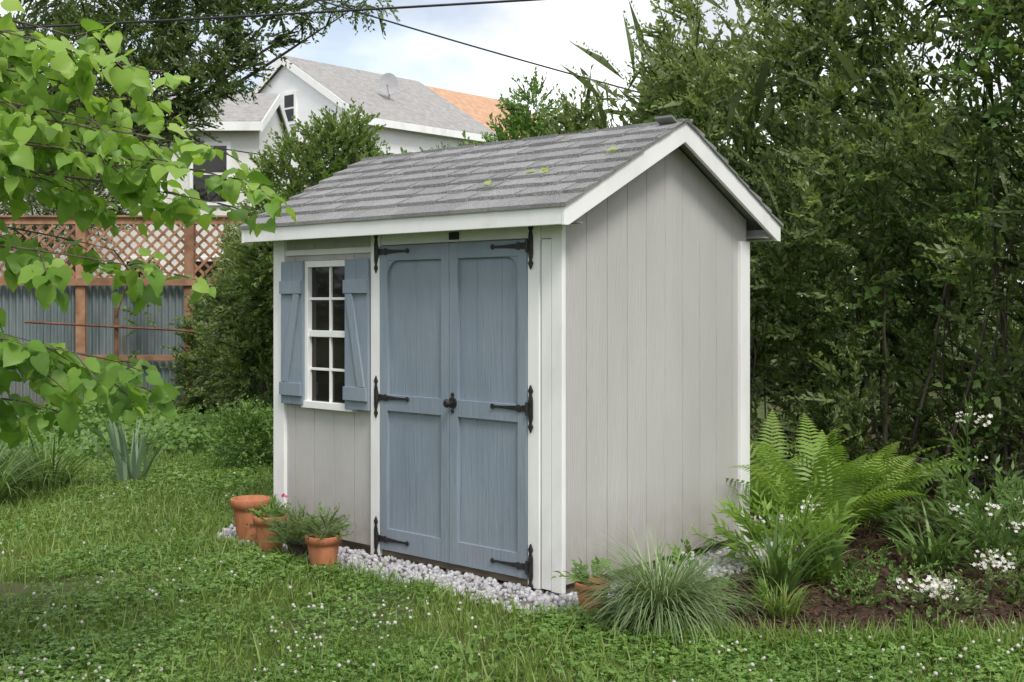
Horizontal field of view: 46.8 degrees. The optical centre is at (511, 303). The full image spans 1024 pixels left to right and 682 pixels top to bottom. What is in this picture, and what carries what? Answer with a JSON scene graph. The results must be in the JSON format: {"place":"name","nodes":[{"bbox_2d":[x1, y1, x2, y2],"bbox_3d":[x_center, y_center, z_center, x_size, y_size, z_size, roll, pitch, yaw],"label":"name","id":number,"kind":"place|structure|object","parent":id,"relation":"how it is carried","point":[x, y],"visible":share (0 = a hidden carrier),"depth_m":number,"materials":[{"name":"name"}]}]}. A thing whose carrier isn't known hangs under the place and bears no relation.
{"place":"outdoors","nodes":[
{"label":"outdoors","id":0,"kind":"place"},
{"bbox_2d":[17,105,299,159],"bbox_3d":[-6.101,-3.150,22.000,7.048,0.721,0.024,0,0,-35],"label":"utility wire","id":1,"kind":"object","parent":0,"point":[235,150],"visible":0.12,"depth_m":22.58,"materials":[{"name":"rubber"}]},
{"bbox_2d":[16,0,539,28],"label":"utility wire","id":2,"kind":"object","parent":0,"point":[281,14],"visible":0.9,"depth_m":11.99,"materials":[{"name":"rubber"}]},
{"bbox_2d":[260,66,483,186],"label":"walls","id":3,"kind":"structure","parent":0,"point":[285,80],"depth_m":33.39,"materials":[{"name":"white paint"}]},
{"bbox_2d":[250,56,493,186],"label":"trim","id":4,"kind":"structure","parent":3,"relation":"attached to","point":[313,83],"depth_m":33.27,"materials":[{"name":"white paint"}]},
{"bbox_2d":[284,94,310,186],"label":"window panes","id":5,"kind":"object","parent":4,"relation":"attached to","point":[288,100],"visible":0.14,"depth_m":33.75,"materials":[{"name":"black glass"}]},
{"bbox_2d":[258,55,495,135],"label":"roof","id":6,"kind":"structure","parent":3,"relation":"on","point":[414,102],"depth_m":34.42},
{"bbox_2d":[379,73,397,99],"bbox_3d":[-3.571,-6.115,33.940,0.477,1.030,0.485,0,0,40],"label":"satellite dish","id":7,"kind":"object","parent":6,"relation":"on","point":[388,83],"visible":0.98,"depth_m":34.03,"materials":[{"name":"paint"}]},
{"bbox_2d":[318,0,638,92],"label":"utility wire","id":8,"kind":"object","parent":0,"point":[469,44],"visible":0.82,"depth_m":12.15,"materials":[{"name":"rubber"}]},
{"bbox_2d":[0,312,1023,681],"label":"ground","id":9,"kind":"structure","parent":0,"point":[66,586],"depth_m":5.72,"materials":[{"name":"green plant"}]},
{"bbox_2d":[0,419,77,489],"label":"daylily plant","id":10,"kind":"object","parent":9,"relation":"on","point":[7,458],"visible":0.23,"depth_m":9.64,"materials":[{"name":"green plant"}]},
{"bbox_2d":[0,438,86,504],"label":"daylily plant","id":11,"kind":"object","parent":9,"relation":"on","point":[6,493],"visible":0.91,"depth_m":8.81,"materials":[{"name":"green plant"}]},
{"bbox_2d":[0,409,131,491],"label":"daylily plant","id":12,"kind":"object","parent":9,"relation":"on","point":[61,478],"visible":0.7,"depth_m":9.39,"materials":[{"name":"green plant"}]},
{"bbox_2d":[0,40,138,256],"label":"background tree","id":13,"kind":"object","parent":9,"relation":"on","point":[30,198],"visible":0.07,"depth_m":23.14,"materials":[{"name":"green plant"}]},
{"bbox_2d":[81,413,169,484],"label":"iris plant","id":14,"kind":"object","parent":9,"relation":"on","point":[130,468],"visible":0.79,"depth_m":9.67,"materials":[{"name":"green plant"}]},
{"bbox_2d":[0,215,270,410],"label":"lattice fence","id":15,"kind":"object","parent":9,"relation":"on","point":[91,302],"visible":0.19,"depth_m":16.18,"materials":[{"name":"brown wood"}]},
{"bbox_2d":[0,400,272,470],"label":"ground ivy","id":16,"kind":"object","parent":9,"relation":"on","point":[184,426],"visible":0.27,"depth_m":12.43,"materials":[{"name":"green plant"}]},
{"bbox_2d":[24,288,256,393],"bbox_3d":[-4.800,0.648,15.356,3.003,1.703,0.148,0,0,0],"label":"pipe rail fence","id":17,"kind":"object","parent":9,"relation":"on","point":[116,326],"visible":0.52,"depth_m":15.37,"materials":[{"name":"metal"}]},
{"bbox_2d":[0,110,287,277],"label":"walls","id":18,"kind":"structure","parent":9,"relation":"on","point":[248,141],"depth_m":26.70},
{"bbox_2d":[54,94,293,274],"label":"trim","id":19,"kind":"structure","parent":18,"relation":"attached to","point":[245,125],"depth_m":26.64,"materials":[{"name":"white paint"}]},
{"bbox_2d":[48,146,226,277],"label":"window panes","id":20,"kind":"object","parent":19,"relation":"attached to","point":[216,164],"visible":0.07,"depth_m":26.63,"materials":[{"name":"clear glass"}]},
{"bbox_2d":[92,93,290,148],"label":"roof","id":21,"kind":"structure","parent":18,"relation":"on","point":[243,110],"depth_m":27.33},
{"bbox_2d":[0,0,296,449],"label":"redbud tree","id":22,"kind":"object","parent":9,"relation":"on","point":[44,135],"visible":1,"depth_m":4.15,"materials":[{"name":"green plant"}]},
{"bbox_2d":[102,257,272,413],"bbox_3d":[-3.828,0.254,15.586,3.381,2.923,0.671,0,0,0],"label":"climbing vine","id":23,"kind":"object","parent":9,"relation":"on","point":[184,382],"visible":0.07,"depth_m":15.56,"materials":[{"name":"green plant"}]},
{"bbox_2d":[0,0,399,277],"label":"shade tree","id":24,"kind":"object","parent":9,"relation":"on","point":[180,35],"visible":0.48,"depth_m":17.75,"materials":[{"name":"green plant"}]},
{"bbox_2d":[183,201,272,427],"bbox_3d":[-2.847,0.159,12.933,1.328,2.751,2.665,0,0,-27],"label":"dark shrub","id":25,"kind":"object","parent":9,"relation":"on","point":[242,347],"visible":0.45,"depth_m":12.63,"materials":[{"name":"green plant"}]},
{"bbox_2d":[204,393,272,471],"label":"boxwood shrub","id":26,"kind":"object","parent":9,"relation":"on","point":[257,423],"visible":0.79,"depth_m":10.55,"materials":[{"name":"green plant"}]},
{"bbox_2d":[214,98,395,364],"bbox_3d":[-1.717,-0.279,11.982,2.527,3.585,2.186,0,0,-39],"label":"tall shrub","id":27,"kind":"object","parent":9,"relation":"on","point":[326,144],"visible":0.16,"depth_m":11.53,"materials":[{"name":"green plant"}]},
{"bbox_2d":[386,66,571,154],"bbox_3d":[-0.329,-0.453,12.395,2.311,3.931,1.637,0,0,0],"label":"shrub","id":28,"kind":"object","parent":9,"relation":"on","point":[519,120],"visible":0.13,"depth_m":12.05,"materials":[{"name":"green plant"}]},
{"bbox_2d":[211,524,804,619],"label":"gravel","id":29,"kind":"structure","parent":9,"relation":"on","point":[521,592],"depth_m":6.40,"materials":[{"name":"grey gravel"}]},
{"bbox_2d":[230,495,270,541],"bbox_3d":[-1.640,1.358,7.420,0.247,0.276,0.247,0,0,0],"label":"terracotta pot","id":30,"kind":"object","parent":29,"relation":"on","point":[242,516],"visible":0.74,"depth_m":7.33,"materials":[{"name":"ceramic"}]},
{"bbox_2d":[253,512,287,554],"bbox_3d":[-1.440,1.378,7.050,0.206,0.236,0.206,0,0,0],"label":"terracotta pot","id":31,"kind":"object","parent":29,"relation":"on","point":[258,523],"visible":0.46,"depth_m":6.98,"materials":[{"name":"ceramic"}]},
{"bbox_2d":[245,496,290,521],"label":"potted herb","id":32,"kind":"object","parent":31,"relation":"on","point":[268,511],"visible":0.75,"depth_m":7.02,"materials":[{"name":"green plant"}]},
{"bbox_2d":[246,494,297,538],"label":"geranium flower","id":33,"kind":"object","parent":29,"relation":"on","point":[274,498],"visible":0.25,"depth_m":7.43,"materials":[{"name":"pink plant"}]},
{"bbox_2d":[285,538,308,559],"bbox_3d":[-1.240,1.433,6.880,0.154,0.126,0.154,0,0,0],"label":"plant pot","id":34,"kind":"object","parent":29,"relation":"on","point":[302,548],"visible":0.42,"depth_m":6.82,"materials":[{"name":"plastic"}]},
{"bbox_2d":[258,497,334,545],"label":"potted herb","id":35,"kind":"object","parent":34,"relation":"in","point":[281,528],"visible":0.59,"depth_m":6.83,"materials":[{"name":"green plant"}]},
{"bbox_2d":[305,531,341,572],"bbox_3d":[-1.055,1.395,6.620,0.206,0.201,0.206,0,0,0],"label":"terracotta pot","id":36,"kind":"object","parent":29,"relation":"on","point":[321,552],"visible":0.72,"depth_m":6.55,"materials":[{"name":"ceramic"}]},
{"bbox_2d":[291,502,356,540],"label":"potted herb","id":37,"kind":"object","parent":36,"relation":"on","point":[333,529],"visible":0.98,"depth_m":6.60,"materials":[{"name":"green plant"}]},
{"bbox_2d":[239,115,782,593],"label":"garden shed","id":38,"kind":"structure","parent":29,"relation":"on","point":[515,371],"depth_m":6.63,"materials":[{"name":"beige paint"}]},
{"bbox_2d":[312,266,344,402],"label":"window glass","id":39,"kind":"structure","parent":38,"relation":"in","point":[320,275],"depth_m":7.27,"materials":[{"name":"black"}]},
{"bbox_2d":[301,260,356,411],"bbox_3d":[-1.109,0.192,7.228,0.484,0.908,0.072,0,0,42],"label":"window frame","id":40,"kind":"structure","parent":38,"relation":"in","point":[309,333],"depth_m":7.27,"materials":[{"name":"white paint"}]},
{"bbox_2d":[380,243,448,562],"bbox_3d":[-0.547,0.548,6.710,0.567,1.760,0.035,0,0,42],"label":"door","id":41,"kind":"structure","parent":38,"relation":"in","point":[414,284],"depth_m":6.71,"materials":[{"name":"blue paint"}]},
{"bbox_2d":[449,239,527,578],"bbox_3d":[-0.123,0.548,6.329,0.564,1.760,0.035,0,0,42],"label":"door right","id":42,"kind":"structure","parent":38,"relation":"in","point":[488,288],"depth_m":6.33,"materials":[{"name":"blue paint"}]},
{"bbox_2d":[484,146,616,184],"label":"fallen leaves","id":43,"kind":"object","parent":38,"relation":"on","point":[543,169],"visible":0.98,"depth_m":6.47,"materials":[{"name":"green plant"}]},
{"bbox_2d":[574,577,610,616],"bbox_3d":[0.385,1.413,5.660,0.175,0.166,0.175,0,0,0],"label":"terracotta pot","id":44,"kind":"object","parent":29,"relation":"on","point":[581,587],"visible":0.47,"depth_m":5.60,"materials":[{"name":"ceramic"}]},
{"bbox_2d":[551,556,626,584],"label":"potted plant","id":45,"kind":"object","parent":44,"relation":"on","point":[594,563],"visible":0.69,"depth_m":5.67,"materials":[{"name":"green plant"}]},
{"bbox_2d":[0,472,1023,681],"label":"clover blossoms","id":46,"kind":"object","parent":9,"relation":"on","point":[752,664],"visible":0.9,"depth_m":5.04,"materials":[{"name":"white plant"}]},
{"bbox_2d":[543,507,773,650],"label":"ornamental grass","id":47,"kind":"object","parent":9,"relation":"on","point":[660,593],"depth_m":5.32,"materials":[{"name":"green plant"}]},
{"bbox_2d":[360,632,1023,681],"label":"lawn weeds","id":48,"kind":"object","parent":9,"relation":"on","point":[510,636],"visible":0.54,"depth_m":4.82,"materials":[{"name":"green plant"}]},
{"bbox_2d":[489,44,1023,391],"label":"distant trees","id":49,"kind":"object","parent":9,"relation":"on","point":[866,233],"visible":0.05,"depth_m":20.66,"materials":[{"name":"green plant"}]},
{"bbox_2d":[522,0,1023,509],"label":"hedge","id":50,"kind":"object","parent":9,"relation":"on","point":[706,86],"visible":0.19,"depth_m":9.29,"materials":[{"name":"green plant"}]},
{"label":"walls","id":51,"kind":"object","parent":9,"relation":"on","visible":0},
{"bbox_2d":[426,86,536,138],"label":"roof","id":52,"kind":"structure","parent":51,"relation":"on","point":[480,109],"depth_m":38.32,"materials":[{"name":"orange"}]},
{"bbox_2d":[0,0,1023,309],"label":"sky","id":53,"kind":"structure","parent":0,"point":[540,32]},
{"bbox_2d":[683,421,1023,640],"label":"garden bed soil","id":54,"kind":"structure","parent":0,"point":[863,611],"depth_m":6.05,"materials":[{"name":"brown soil"}]},
{"bbox_2d":[654,538,729,591],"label":"flowering perennial","id":55,"kind":"object","parent":54,"relation":"on","point":[688,548],"visible":0.4,"depth_m":5.99,"materials":[{"name":"green plant"}]},
{"bbox_2d":[702,577,788,615],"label":"leafy perennial","id":56,"kind":"object","parent":54,"relation":"on","point":[763,589],"visible":0.64,"depth_m":5.64,"materials":[{"name":"green plant"}]},
{"bbox_2d":[691,474,866,582],"bbox_3d":[1.472,1.210,6.507,1.007,0.589,0.828,0,0,13],"label":"flowering perennial","id":57,"kind":"object","parent":54,"relation":"on","point":[805,521],"visible":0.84,"depth_m":6.45,"materials":[{"name":"green plant"}]},
{"bbox_2d":[736,568,827,619],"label":"ornamental grass","id":58,"kind":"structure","parent":54,"relation":"on","point":[782,611],"depth_m":5.60,"materials":[{"name":"green plant"}]},
{"bbox_2d":[719,508,899,595],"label":"strap leaf plant","id":59,"kind":"object","parent":54,"relation":"on","point":[778,570],"visible":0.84,"depth_m":6.16,"materials":[{"name":"green plant"}]},
{"bbox_2d":[750,408,893,525],"bbox_3d":[1.724,1.124,7.767,1.364,0.753,1.347,0,0,30],"label":"fern plant","id":60,"kind":"object","parent":54,"relation":"on","point":[765,444],"visible":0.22,"depth_m":7.91,"materials":[{"name":"green plant"}]},
{"bbox_2d":[631,0,1023,472],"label":"wild vine","id":61,"kind":"object","parent":54,"relation":"on","point":[997,44],"visible":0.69,"depth_m":8.45,"materials":[{"name":"green plant"}]},
{"bbox_2d":[727,413,945,540],"bbox_3d":[1.899,1.100,7.359,1.495,0.800,1.343,0,0,28],"label":"fern plant","id":62,"kind":"object","parent":54,"relation":"on","point":[826,483],"visible":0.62,"depth_m":7.22,"materials":[{"name":"green plant"}]},
{"bbox_2d":[819,570,902,609],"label":"leafy perennial","id":63,"kind":"object","parent":54,"relation":"on","point":[853,595],"visible":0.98,"depth_m":5.84,"materials":[{"name":"green plant"}]},
{"bbox_2d":[753,437,979,532],"bbox_3d":[2.315,1.166,7.853,1.435,0.668,1.447,0,0,0],"label":"fern plant","id":64,"kind":"object","parent":54,"relation":"on","point":[878,470],"visible":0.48,"depth_m":7.56,"materials":[{"name":"green plant"}]},
{"bbox_2d":[839,537,944,601],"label":"leafy perennial","id":65,"kind":"object","parent":54,"relation":"on","point":[891,566],"visible":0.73,"depth_m":6.09,"materials":[{"name":"green plant"}]},
{"bbox_2d":[896,605,950,626],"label":"leafy perennial","id":66,"kind":"object","parent":54,"relation":"on","point":[905,616],"visible":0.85,"depth_m":5.46,"materials":[{"name":"green plant"}]},
{"bbox_2d":[865,495,995,573],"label":"strap leaf plant","id":67,"kind":"object","parent":54,"relation":"on","point":[933,548],"visible":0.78,"depth_m":6.55,"materials":[{"name":"green plant"}]},
{"bbox_2d":[881,564,996,619],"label":"flowering perennial","id":68,"kind":"object","parent":54,"relation":"on","point":[936,586],"visible":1,"depth_m":5.65,"materials":[{"name":"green plant"}]},
{"bbox_2d":[864,457,1023,557],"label":"leafy perennial","id":69,"kind":"object","parent":54,"relation":"on","point":[907,507],"visible":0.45,"depth_m":7.22,"materials":[{"name":"green plant"}]},
{"bbox_2d":[905,468,1023,578],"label":"flowering perennial","id":70,"kind":"object","parent":54,"relation":"on","point":[984,533],"visible":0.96,"depth_m":6.45,"materials":[{"name":"green plant"}]},
{"bbox_2d":[913,394,1023,552],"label":"flowering perennial","id":71,"kind":"object","parent":54,"relation":"on","point":[966,420],"visible":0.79,"depth_m":6.89,"materials":[{"name":"green plant"}]},
{"bbox_2d":[929,455,1023,563],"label":"leafy perennial","id":72,"kind":"object","parent":54,"relation":"on","point":[947,506],"visible":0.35,"depth_m":7.01,"materials":[{"name":"green plant"}]},
{"bbox_2d":[945,544,1023,604],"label":"flowering perennial","id":73,"kind":"object","parent":54,"relation":"on","point":[993,561],"visible":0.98,"depth_m":5.95,"materials":[{"name":"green plant"}]},
{"bbox_2d":[993,572,1023,604],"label":"leafy perennial","id":74,"kind":"object","parent":54,"relation":"on","point":[1010,597],"visible":0.87,"depth_m":5.89,"materials":[{"name":"green plant"}]},
{"bbox_2d":[1017,272,1023,441],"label":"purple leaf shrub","id":75,"kind":"object","parent":54,"relation":"on","point":[1020,438],"visible":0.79,"depth_m":8.21,"materials":[{"name":"plant"}]}
]}

